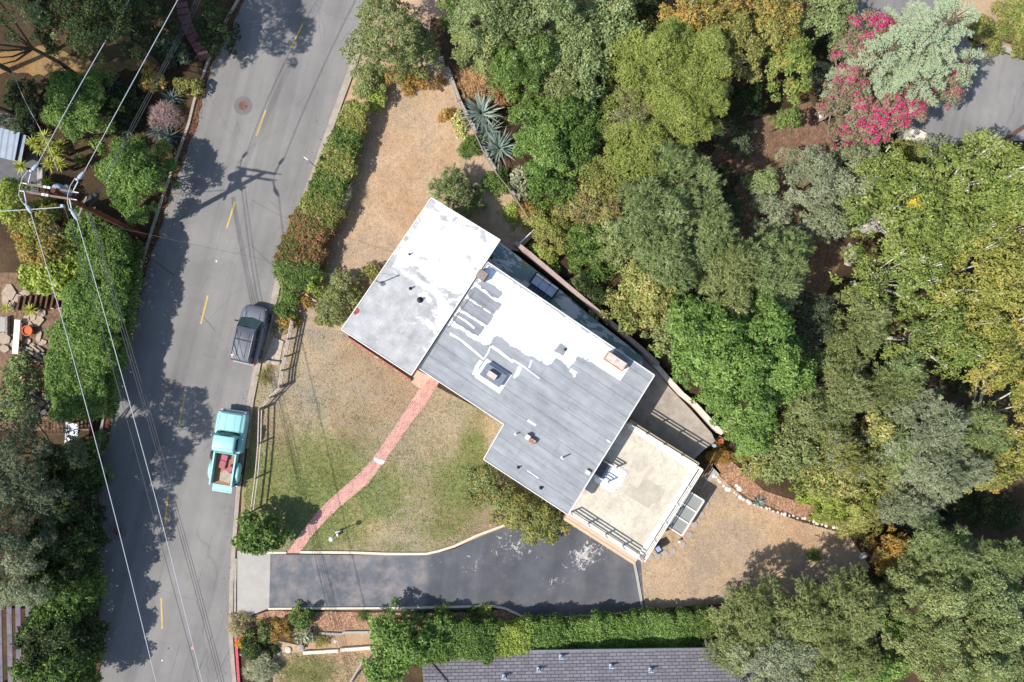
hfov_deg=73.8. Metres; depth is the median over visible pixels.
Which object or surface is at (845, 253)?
rock outcrop
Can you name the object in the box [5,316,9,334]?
timber beam
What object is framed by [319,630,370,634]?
terrace edging
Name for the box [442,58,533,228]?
wire fence
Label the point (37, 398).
flagstone
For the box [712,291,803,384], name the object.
bright tree
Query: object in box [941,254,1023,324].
slope tree
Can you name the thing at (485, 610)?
mulch plant
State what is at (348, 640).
side terrace
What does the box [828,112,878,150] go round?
bougainvillea
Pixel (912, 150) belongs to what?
slope shrub
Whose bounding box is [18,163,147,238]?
utility pole
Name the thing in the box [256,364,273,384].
verge weeds
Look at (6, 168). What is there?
terrace paving
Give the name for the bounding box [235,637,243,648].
yellow flower plant
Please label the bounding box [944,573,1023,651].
slope tree
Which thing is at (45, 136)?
yucca
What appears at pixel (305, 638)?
garden shrub
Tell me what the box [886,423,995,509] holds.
feathery tree
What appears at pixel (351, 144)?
hedge shrub
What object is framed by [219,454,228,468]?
bench seat
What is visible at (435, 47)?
oak tree
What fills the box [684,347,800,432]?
bright tree
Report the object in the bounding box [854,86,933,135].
bougainvillea
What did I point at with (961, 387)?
scrub
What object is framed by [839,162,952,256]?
sycamore tree
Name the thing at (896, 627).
slope tree
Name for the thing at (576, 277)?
slope shrub
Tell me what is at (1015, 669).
slope tree
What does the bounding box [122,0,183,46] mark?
hillside tree
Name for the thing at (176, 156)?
kerb
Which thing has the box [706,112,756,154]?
scrub
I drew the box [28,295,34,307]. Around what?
garden sleeper
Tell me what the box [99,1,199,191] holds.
telephone cable
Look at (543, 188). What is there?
slope shrub
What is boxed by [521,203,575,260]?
slope shrub
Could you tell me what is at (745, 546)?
dry grass
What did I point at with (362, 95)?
roadside shrub
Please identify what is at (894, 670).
slope tree
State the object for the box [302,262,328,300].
lime shrub
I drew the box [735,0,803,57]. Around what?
slope tree
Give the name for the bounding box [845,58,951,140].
cedar tree
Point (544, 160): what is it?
slope tree
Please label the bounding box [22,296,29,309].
garden sleeper
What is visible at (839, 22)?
slope tree
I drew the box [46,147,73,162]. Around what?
yucca
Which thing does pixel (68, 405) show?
hedge bush
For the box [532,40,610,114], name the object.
slope tree
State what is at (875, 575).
scrub
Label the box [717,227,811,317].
feathery tree
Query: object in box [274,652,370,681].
neighbour grass
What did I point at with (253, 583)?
driveway apron
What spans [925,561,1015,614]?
slope tree
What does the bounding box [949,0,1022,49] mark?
bank
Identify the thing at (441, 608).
mulch plant
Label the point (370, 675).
bright bush
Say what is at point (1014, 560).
slope tree
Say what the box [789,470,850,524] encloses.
slope shrub
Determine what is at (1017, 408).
sycamore tree
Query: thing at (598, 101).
scrub
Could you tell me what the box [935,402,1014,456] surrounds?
feathery tree
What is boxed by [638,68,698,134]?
slope tree
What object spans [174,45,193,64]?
agave
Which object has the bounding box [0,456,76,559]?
dark tree
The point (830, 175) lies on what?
slope tree
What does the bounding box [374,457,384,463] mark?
path patch
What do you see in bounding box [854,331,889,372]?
scrub
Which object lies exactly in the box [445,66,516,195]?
stone border
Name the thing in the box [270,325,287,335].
grey weeds
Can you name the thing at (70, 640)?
ivy bush
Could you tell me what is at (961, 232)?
slope tree
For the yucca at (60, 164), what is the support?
on the ground at (90, 182)
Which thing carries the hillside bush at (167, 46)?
on the ground at (90, 182)
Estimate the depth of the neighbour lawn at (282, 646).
46.97 m
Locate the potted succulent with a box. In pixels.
[0,302,11,312]
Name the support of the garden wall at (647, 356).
on the ground at (90, 182)
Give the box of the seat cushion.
[226,465,232,473]
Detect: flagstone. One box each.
[0,332,10,344]
[0,345,9,352]
[1,284,16,299]
[2,295,8,304]
[8,301,15,308]
[11,294,21,301]
[20,290,29,297]
[23,315,28,321]
[24,338,30,343]
[26,321,33,326]
[29,314,35,321]
[30,389,37,395]
[31,314,43,326]
[33,395,40,401]
[36,309,45,316]
[36,331,41,342]
[38,339,46,345]
[38,400,44,406]
[40,409,47,414]
[44,401,50,406]
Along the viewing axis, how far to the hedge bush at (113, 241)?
43.79 m
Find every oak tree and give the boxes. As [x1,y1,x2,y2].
[339,0,436,88]
[393,21,443,79]
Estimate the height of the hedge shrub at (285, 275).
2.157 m
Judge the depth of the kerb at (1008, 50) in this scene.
51.86 m
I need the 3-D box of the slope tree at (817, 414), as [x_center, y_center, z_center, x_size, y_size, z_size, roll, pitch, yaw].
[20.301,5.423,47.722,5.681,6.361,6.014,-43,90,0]
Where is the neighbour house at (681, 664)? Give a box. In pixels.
[421,645,791,681]
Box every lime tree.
[16,253,78,299]
[58,245,79,282]
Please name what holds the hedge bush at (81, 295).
on the ground at (90, 182)
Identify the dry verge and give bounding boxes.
[358,0,461,75]
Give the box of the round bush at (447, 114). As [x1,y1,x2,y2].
[437,106,453,122]
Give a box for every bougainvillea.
[814,62,878,142]
[816,25,879,97]
[827,8,900,67]
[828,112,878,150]
[830,100,909,147]
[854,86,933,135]
[866,37,949,100]
[919,55,972,110]
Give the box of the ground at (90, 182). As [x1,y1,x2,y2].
[0,0,1023,681]
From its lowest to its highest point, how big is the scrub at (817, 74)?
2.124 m
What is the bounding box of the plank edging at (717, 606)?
[645,603,740,612]
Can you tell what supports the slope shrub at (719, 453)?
on the ground at (90, 182)
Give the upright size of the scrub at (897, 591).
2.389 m
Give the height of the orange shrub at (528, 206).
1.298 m
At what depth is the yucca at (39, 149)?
44.90 m
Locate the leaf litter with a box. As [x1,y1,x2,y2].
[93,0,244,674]
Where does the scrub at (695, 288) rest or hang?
on the ground at (90, 182)
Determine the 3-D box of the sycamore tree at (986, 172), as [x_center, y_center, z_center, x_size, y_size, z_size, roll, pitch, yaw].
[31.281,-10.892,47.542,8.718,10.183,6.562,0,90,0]
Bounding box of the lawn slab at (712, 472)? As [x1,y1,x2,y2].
[700,465,719,489]
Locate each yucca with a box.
[12,159,32,174]
[23,302,40,317]
[25,134,50,150]
[32,145,50,154]
[36,129,64,145]
[40,157,65,172]
[41,140,70,155]
[41,176,53,185]
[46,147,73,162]
[52,138,75,152]
[52,157,75,172]
[72,154,85,165]
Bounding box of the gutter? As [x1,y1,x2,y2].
[229,4,367,681]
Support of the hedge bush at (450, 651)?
on the ground at (90, 182)
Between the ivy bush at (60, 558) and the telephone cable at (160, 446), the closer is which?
the telephone cable at (160, 446)
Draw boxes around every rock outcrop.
[844,243,856,266]
[860,219,880,233]
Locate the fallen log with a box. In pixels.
[349,662,362,681]
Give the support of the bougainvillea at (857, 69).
on the ground at (90, 182)
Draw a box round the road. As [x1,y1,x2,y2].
[97,0,363,681]
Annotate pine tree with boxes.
[587,115,678,195]
[591,83,668,145]
[602,18,695,123]
[648,85,729,148]
[655,25,733,131]
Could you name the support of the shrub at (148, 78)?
on the ground at (90, 182)
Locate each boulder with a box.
[285,647,291,652]
[297,644,304,650]
[859,552,867,559]
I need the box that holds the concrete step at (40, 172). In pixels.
[37,167,44,185]
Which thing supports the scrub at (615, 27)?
on the ground at (90, 182)
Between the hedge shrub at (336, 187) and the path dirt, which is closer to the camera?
the hedge shrub at (336, 187)
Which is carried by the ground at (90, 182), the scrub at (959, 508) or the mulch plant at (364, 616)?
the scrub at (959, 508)
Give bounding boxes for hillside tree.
[0,0,79,74]
[25,0,161,66]
[78,0,154,57]
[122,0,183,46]
[192,0,241,58]
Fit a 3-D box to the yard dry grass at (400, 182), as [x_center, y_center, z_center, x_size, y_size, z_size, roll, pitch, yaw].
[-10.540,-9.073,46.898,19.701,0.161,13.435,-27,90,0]
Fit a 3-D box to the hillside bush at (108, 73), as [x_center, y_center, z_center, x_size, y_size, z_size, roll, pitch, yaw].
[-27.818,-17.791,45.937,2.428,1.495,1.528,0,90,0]
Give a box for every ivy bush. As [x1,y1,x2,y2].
[4,645,106,681]
[9,605,110,671]
[15,525,111,589]
[16,566,110,628]
[24,484,109,547]
[34,439,104,500]
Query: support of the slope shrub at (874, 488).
on the ground at (90, 182)
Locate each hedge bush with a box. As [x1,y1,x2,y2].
[42,357,125,394]
[43,325,129,369]
[44,381,120,423]
[52,301,137,351]
[60,277,140,323]
[72,252,144,293]
[76,225,145,266]
[419,609,468,664]
[455,613,501,665]
[491,612,533,657]
[523,612,568,649]
[555,612,601,648]
[590,609,629,648]
[622,606,663,647]
[653,605,695,647]
[687,602,728,646]
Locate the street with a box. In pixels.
[846,0,1023,146]
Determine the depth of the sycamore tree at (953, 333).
45.09 m
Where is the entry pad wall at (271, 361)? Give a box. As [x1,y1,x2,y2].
[264,360,280,363]
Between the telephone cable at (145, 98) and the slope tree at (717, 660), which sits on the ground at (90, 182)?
the slope tree at (717, 660)
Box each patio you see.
[487,242,642,365]
[629,358,714,458]
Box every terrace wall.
[303,648,338,654]
[340,645,374,651]
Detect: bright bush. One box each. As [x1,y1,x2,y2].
[360,646,413,681]
[367,597,445,676]
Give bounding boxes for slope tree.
[435,0,464,28]
[448,0,532,50]
[450,21,513,79]
[485,45,529,103]
[487,0,552,51]
[487,25,562,101]
[499,0,583,58]
[506,92,600,138]
[512,114,577,186]
[519,59,585,109]
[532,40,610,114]
[541,6,604,74]
[549,0,650,78]
[553,140,604,193]
[559,94,614,155]
[562,214,633,285]
[576,153,638,199]
[592,214,642,268]
[614,0,666,31]
[636,16,706,80]
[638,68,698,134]
[665,294,716,342]
[669,10,734,79]
[671,329,738,392]
[682,226,745,292]
[689,377,741,421]
[690,0,751,31]
[695,191,745,240]
[696,330,775,394]
[700,605,757,679]
[720,79,767,129]
[726,131,753,158]
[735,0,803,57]
[740,165,779,199]
[743,612,820,669]
[746,187,792,240]
[752,0,857,51]
[752,224,817,277]
[752,339,817,408]
[757,379,854,453]
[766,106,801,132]
[766,144,857,222]
[770,410,824,470]
[790,292,838,352]
[791,448,859,499]
[796,195,851,243]
[796,319,859,384]
[799,419,894,485]
[801,596,869,668]
[809,140,888,230]
[812,345,877,422]
[818,288,894,363]
[827,644,914,681]
[831,629,884,681]
[852,394,898,449]
[854,145,910,211]
[855,361,927,417]
[865,415,924,485]
[866,339,929,389]
[871,218,963,282]
[877,480,943,528]
[879,564,971,647]
[880,603,949,671]
[880,612,909,640]
[884,550,943,598]
[886,176,978,263]
[901,619,1008,681]
[902,508,980,583]
[918,295,1017,361]
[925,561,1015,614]
[932,602,1020,668]
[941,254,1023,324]
[942,207,1015,268]
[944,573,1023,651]
[947,174,1023,235]
[950,532,1023,596]
[954,432,1016,494]
[967,638,1023,681]
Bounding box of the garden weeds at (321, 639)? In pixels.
[314,630,331,648]
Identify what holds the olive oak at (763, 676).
on the ground at (90, 182)
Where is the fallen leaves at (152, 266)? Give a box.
[94,1,247,680]
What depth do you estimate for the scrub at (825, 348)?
50.51 m
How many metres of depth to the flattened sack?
46.17 m
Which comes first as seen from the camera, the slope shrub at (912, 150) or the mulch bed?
the mulch bed
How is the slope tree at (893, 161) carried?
on the ground at (90, 182)
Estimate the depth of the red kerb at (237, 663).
46.85 m
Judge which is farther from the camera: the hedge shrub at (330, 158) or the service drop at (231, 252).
the hedge shrub at (330, 158)
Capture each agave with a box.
[100,75,123,95]
[120,118,136,137]
[146,121,168,142]
[155,123,184,151]
[159,87,185,106]
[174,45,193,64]
[459,87,503,134]
[477,117,504,141]
[480,126,517,167]
[741,463,753,475]
[752,496,765,508]
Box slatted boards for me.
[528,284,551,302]
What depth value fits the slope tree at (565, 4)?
41.21 m
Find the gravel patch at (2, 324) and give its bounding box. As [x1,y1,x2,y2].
[0,316,4,331]
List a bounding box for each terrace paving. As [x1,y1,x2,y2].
[0,113,33,133]
[0,158,20,182]
[21,150,37,191]
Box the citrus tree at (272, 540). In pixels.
[230,509,295,555]
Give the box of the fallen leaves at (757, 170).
[692,129,822,296]
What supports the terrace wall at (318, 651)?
on the ground at (90, 182)
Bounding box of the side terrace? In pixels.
[307,629,378,648]
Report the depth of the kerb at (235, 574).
46.95 m
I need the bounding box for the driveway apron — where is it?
[237,551,269,615]
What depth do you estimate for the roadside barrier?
50.90 m
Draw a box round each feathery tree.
[605,174,690,264]
[630,222,702,295]
[638,135,726,225]
[657,186,739,280]
[692,243,768,321]
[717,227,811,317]
[871,385,971,458]
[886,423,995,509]
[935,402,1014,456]
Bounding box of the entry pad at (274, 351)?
[262,339,282,364]
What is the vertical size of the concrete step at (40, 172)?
0.300 m
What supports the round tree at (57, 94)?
on the ground at (90, 182)
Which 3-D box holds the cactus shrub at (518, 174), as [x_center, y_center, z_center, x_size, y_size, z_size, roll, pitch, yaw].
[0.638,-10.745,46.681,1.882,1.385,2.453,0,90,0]
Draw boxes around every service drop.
[0,207,60,211]
[82,220,372,280]
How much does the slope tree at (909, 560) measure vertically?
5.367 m
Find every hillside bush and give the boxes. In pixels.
[0,113,36,135]
[2,76,65,135]
[82,65,117,88]
[99,84,147,135]
[144,33,190,68]
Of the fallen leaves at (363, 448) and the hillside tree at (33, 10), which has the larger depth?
the fallen leaves at (363, 448)
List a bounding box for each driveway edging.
[267,551,286,553]
[268,605,526,618]
[300,524,503,554]
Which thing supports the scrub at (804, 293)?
on the ground at (90, 182)
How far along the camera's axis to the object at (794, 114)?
47.92 m
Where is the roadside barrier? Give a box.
[993,125,1023,146]
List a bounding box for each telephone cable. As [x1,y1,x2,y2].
[88,214,218,681]
[89,213,221,681]
[91,213,223,680]
[96,1,194,191]
[98,0,197,190]
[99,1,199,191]
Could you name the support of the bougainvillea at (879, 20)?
on the ground at (90, 182)
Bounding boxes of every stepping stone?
[662,550,668,556]
[691,521,697,526]
[703,501,709,506]
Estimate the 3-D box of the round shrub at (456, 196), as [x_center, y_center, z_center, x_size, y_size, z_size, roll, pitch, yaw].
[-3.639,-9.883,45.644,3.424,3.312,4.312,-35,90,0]
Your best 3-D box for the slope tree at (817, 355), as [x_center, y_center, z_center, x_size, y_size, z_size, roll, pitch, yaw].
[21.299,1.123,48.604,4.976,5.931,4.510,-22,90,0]
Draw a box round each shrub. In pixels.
[0,350,46,434]
[138,66,168,93]
[147,99,184,131]
[172,76,204,98]
[239,628,279,660]
[241,645,282,681]
[257,617,275,643]
[268,618,291,643]
[271,255,325,291]
[272,285,300,319]
[273,232,331,270]
[275,309,301,330]
[284,208,339,248]
[286,624,317,645]
[294,187,348,229]
[297,293,313,308]
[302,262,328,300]
[306,166,351,204]
[312,267,364,327]
[315,143,359,183]
[321,179,352,214]
[322,124,363,157]
[335,98,371,138]
[350,62,386,98]
[353,85,374,100]
[362,261,380,283]
[376,66,446,97]
[427,162,489,218]
[450,108,467,140]
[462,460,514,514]
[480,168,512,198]
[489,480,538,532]
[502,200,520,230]
[508,165,532,200]
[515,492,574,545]
[518,198,540,215]
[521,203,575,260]
[525,167,583,212]
[526,242,560,273]
[549,165,628,236]
[567,269,601,302]
[702,438,733,466]
[731,448,775,480]
[742,432,812,484]
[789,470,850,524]
[804,547,823,563]
[826,485,887,541]
[848,454,912,504]
[861,524,915,576]
[871,136,925,170]
[909,133,955,164]
[963,0,1023,59]
[989,464,1010,493]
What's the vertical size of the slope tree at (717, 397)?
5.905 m
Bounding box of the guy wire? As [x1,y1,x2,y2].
[11,69,57,169]
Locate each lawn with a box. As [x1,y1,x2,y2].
[239,328,545,551]
[273,640,374,681]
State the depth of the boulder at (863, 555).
49.04 m
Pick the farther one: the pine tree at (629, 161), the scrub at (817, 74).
the scrub at (817, 74)
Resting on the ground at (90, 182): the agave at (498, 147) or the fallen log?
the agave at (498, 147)
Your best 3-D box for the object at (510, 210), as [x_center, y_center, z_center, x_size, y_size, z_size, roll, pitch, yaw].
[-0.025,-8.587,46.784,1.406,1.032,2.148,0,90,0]
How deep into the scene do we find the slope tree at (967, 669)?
42.81 m
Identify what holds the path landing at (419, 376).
on the brick path at (357, 483)
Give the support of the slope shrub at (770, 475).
on the ground at (90, 182)
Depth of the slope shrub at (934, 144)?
49.93 m
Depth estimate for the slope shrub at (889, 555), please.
47.17 m
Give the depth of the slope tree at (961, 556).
44.40 m
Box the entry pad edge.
[272,337,283,343]
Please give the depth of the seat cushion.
45.98 m
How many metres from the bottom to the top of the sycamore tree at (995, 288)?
9.351 m
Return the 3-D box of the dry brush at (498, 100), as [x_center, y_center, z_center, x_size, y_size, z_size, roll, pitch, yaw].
[-1.025,-17.046,46.860,2.068,1.693,2.343,-23,90,0]
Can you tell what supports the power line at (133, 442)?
attached to the utility pole
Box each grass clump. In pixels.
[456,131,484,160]
[973,23,1008,52]
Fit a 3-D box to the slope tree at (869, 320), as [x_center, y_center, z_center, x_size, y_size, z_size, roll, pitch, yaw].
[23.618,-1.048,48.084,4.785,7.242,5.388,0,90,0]
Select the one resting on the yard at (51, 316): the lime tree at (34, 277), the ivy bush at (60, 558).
the lime tree at (34, 277)
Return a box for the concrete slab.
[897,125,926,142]
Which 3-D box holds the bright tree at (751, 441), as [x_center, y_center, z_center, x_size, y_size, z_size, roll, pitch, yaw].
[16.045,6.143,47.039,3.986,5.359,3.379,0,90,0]
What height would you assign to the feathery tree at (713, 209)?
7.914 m
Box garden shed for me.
[0,128,29,162]
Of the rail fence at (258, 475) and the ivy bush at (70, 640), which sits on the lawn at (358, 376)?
the rail fence at (258, 475)
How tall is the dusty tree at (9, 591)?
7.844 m
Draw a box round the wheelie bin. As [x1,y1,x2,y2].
[652,541,662,553]
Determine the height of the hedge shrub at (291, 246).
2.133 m
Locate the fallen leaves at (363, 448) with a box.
[249,331,516,550]
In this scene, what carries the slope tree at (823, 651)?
on the ground at (90, 182)
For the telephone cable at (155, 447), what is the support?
attached to the utility pole
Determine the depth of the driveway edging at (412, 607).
46.88 m
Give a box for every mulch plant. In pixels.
[356,610,369,620]
[414,610,425,622]
[434,601,448,613]
[464,604,479,616]
[475,602,492,615]
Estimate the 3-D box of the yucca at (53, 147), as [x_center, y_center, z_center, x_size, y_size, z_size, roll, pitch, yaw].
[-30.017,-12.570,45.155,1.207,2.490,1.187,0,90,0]
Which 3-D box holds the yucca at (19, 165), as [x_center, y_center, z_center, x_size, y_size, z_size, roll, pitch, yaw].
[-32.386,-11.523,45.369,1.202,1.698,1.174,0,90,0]
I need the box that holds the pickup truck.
[208,408,249,492]
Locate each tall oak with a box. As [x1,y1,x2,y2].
[0,63,11,72]
[0,106,20,116]
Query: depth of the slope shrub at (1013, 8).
50.46 m
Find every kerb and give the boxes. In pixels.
[89,0,239,672]
[234,558,236,613]
[234,638,240,681]
[246,32,362,448]
[968,34,1018,56]
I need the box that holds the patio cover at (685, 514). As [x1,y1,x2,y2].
[663,489,704,535]
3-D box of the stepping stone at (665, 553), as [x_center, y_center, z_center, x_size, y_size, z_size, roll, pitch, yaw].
[11.053,15.317,49.150,0.434,0.050,0.434,22,90,0]
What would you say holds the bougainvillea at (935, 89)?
on the ground at (90, 182)
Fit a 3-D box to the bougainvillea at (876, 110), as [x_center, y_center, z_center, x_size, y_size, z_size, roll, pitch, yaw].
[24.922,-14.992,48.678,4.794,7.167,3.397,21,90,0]
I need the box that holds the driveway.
[269,505,644,617]
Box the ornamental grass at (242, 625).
[225,610,255,639]
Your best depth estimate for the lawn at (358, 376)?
46.97 m
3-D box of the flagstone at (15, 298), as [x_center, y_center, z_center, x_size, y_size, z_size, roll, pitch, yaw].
[-33.521,-2.917,46.164,0.744,0.070,0.632,-7,90,0]
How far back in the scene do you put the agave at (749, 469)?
48.58 m
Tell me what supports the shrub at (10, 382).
on the yard at (51, 316)
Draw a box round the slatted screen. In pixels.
[35,419,79,434]
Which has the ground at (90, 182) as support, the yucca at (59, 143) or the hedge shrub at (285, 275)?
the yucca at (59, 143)
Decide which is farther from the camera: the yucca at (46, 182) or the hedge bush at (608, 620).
the hedge bush at (608, 620)
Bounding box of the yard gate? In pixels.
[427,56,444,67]
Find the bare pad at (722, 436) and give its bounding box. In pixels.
[717,422,730,441]
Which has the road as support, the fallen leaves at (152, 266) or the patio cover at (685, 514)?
the fallen leaves at (152, 266)
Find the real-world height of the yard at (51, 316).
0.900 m
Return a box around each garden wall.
[514,241,659,365]
[651,365,722,434]
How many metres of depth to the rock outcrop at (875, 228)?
51.80 m
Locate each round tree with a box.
[40,65,124,154]
[94,133,181,226]
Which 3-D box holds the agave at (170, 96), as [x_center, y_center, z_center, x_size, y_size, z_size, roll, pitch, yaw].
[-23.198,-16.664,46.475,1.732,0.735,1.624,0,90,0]
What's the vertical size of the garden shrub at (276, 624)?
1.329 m
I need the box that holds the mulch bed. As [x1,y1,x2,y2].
[239,610,522,638]
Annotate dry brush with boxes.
[450,66,517,103]
[486,87,514,110]
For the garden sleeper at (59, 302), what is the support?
on the yard at (51, 316)
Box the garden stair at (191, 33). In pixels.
[175,0,209,61]
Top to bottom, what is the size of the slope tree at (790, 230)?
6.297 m
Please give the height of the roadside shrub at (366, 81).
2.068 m
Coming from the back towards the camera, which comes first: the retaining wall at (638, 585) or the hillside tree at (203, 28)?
the retaining wall at (638, 585)
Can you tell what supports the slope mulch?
on the ground at (90, 182)
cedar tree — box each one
[815,27,913,116]
[837,0,981,116]
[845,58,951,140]
[905,46,983,117]
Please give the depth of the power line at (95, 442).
38.20 m
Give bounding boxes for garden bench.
[12,319,23,353]
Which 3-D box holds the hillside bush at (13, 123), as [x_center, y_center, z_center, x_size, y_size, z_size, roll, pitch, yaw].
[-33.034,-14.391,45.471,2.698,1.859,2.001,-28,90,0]
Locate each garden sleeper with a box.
[16,296,23,309]
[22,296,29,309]
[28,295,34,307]
[33,295,39,308]
[39,295,45,308]
[44,295,50,307]
[50,294,55,307]
[55,299,61,307]
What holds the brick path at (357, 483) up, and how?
on the lawn at (358, 376)
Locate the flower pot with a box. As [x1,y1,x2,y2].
[21,325,33,335]
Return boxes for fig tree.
[0,176,45,225]
[6,193,110,273]
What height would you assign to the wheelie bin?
0.970 m
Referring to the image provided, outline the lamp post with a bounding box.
[329,529,341,541]
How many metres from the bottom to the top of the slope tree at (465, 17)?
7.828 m
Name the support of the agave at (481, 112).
on the ground at (90, 182)
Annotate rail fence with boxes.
[250,408,264,511]
[258,386,283,408]
[278,319,294,386]
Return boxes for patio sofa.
[529,272,559,298]
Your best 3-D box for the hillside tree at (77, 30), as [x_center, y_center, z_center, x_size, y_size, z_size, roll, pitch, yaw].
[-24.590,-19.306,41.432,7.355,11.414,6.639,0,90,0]
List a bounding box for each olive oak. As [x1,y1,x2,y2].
[703,617,819,681]
[711,571,788,653]
[762,574,843,654]
[781,628,861,681]
[810,563,890,640]
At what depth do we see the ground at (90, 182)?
48.10 m
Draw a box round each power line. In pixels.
[31,214,155,680]
[38,0,128,162]
[64,207,198,681]
[77,221,201,680]
[84,0,177,170]
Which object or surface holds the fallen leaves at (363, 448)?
on the lawn at (358, 376)
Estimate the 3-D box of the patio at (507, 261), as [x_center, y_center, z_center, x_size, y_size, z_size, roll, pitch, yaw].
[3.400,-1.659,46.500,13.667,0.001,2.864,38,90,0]
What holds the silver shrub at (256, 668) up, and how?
on the ground at (90, 182)
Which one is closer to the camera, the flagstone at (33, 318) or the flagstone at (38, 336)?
the flagstone at (33, 318)
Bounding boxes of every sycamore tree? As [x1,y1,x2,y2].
[828,231,951,321]
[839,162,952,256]
[865,293,994,379]
[893,226,1013,329]
[902,125,1023,224]
[938,288,1023,388]
[960,347,1023,483]
[963,190,1023,291]
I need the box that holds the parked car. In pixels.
[230,304,270,365]
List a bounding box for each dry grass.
[0,46,175,75]
[292,73,524,333]
[639,477,848,597]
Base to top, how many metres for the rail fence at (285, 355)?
1.040 m
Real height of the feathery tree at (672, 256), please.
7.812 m
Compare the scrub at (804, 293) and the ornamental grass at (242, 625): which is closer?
the ornamental grass at (242, 625)
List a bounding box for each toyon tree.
[587,275,678,335]
[618,257,684,314]
[640,304,691,358]
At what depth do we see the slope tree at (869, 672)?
45.19 m
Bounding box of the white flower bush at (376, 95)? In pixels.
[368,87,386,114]
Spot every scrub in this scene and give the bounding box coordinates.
[566,270,607,309]
[587,87,625,121]
[588,218,626,257]
[604,43,635,76]
[606,6,656,48]
[663,288,700,313]
[681,260,712,297]
[687,160,744,199]
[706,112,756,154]
[777,290,815,324]
[788,59,834,93]
[804,19,840,60]
[808,333,856,367]
[847,575,905,608]
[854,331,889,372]
[865,618,900,658]
[871,547,929,581]
[890,507,940,533]
[934,489,982,526]
[941,359,982,393]
[969,493,1023,534]
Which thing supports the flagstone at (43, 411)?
on the yard at (51, 316)
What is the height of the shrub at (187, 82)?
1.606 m
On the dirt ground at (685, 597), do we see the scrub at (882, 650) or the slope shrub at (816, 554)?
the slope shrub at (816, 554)
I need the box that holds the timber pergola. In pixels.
[0,598,34,681]
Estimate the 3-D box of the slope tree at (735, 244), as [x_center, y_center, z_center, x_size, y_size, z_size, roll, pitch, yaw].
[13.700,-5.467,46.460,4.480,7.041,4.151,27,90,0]
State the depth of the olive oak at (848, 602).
43.55 m
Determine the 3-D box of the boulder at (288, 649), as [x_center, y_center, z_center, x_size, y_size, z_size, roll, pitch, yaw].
[-15.396,21.271,46.911,0.460,0.178,0.481,2,90,0]
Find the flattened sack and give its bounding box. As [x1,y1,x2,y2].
[220,470,231,482]
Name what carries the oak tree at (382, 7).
on the dry verge
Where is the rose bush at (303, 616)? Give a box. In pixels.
[287,600,316,630]
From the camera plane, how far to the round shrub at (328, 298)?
45.60 m
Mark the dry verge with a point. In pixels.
(429, 9)
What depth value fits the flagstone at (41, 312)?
46.37 m
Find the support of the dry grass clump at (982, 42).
on the bank
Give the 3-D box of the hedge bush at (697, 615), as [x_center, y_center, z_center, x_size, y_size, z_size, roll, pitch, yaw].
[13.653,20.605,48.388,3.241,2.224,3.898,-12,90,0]
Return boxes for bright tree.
[654,292,749,374]
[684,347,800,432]
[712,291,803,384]
[722,407,778,456]
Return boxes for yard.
[0,272,139,430]
[261,63,532,365]
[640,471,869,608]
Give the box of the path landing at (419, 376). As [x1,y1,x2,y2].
[411,370,431,388]
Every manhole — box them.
[108,522,126,539]
[234,96,251,114]
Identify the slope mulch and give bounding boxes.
[708,457,836,528]
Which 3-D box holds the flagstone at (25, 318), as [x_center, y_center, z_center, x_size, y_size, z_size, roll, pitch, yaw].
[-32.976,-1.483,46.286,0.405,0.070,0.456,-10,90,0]
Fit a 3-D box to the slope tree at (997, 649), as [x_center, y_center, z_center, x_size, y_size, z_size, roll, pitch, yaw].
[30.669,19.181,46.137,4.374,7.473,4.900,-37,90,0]
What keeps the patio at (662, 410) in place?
on the patio base
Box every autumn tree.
[633,0,724,59]
[697,4,787,94]
[759,24,816,105]
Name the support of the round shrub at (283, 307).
on the back yard at (403, 187)
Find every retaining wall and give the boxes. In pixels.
[534,611,641,619]
[633,563,643,609]
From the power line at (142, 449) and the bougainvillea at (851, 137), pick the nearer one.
the power line at (142, 449)
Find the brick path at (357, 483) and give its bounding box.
[287,375,438,552]
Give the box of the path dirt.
[703,102,846,321]
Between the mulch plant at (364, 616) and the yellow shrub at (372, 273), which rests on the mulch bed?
the mulch plant at (364, 616)
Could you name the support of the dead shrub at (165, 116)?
on the ground at (90, 182)
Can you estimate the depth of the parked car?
45.62 m
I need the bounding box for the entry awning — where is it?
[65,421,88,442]
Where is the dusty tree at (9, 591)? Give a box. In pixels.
[0,508,56,611]
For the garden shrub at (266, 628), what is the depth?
46.38 m
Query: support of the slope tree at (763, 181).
on the ground at (90, 182)
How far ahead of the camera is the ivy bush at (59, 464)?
43.29 m
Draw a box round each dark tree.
[0,397,90,516]
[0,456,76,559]
[61,199,109,248]
[62,430,115,491]
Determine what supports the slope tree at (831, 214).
on the ground at (90, 182)
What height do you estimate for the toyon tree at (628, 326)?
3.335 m
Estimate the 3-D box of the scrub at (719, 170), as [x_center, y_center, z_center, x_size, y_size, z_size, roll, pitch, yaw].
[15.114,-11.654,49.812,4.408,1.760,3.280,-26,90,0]
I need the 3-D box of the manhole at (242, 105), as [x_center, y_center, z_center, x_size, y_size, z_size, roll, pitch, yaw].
[-18.529,-16.206,46.961,1.280,0.018,1.280,0,90,0]
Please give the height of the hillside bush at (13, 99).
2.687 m
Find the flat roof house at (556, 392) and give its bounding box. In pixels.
[341,197,703,564]
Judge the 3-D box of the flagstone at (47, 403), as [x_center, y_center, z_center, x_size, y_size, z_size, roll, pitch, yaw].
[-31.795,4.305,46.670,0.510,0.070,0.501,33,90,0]
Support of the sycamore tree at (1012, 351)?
on the ground at (90, 182)

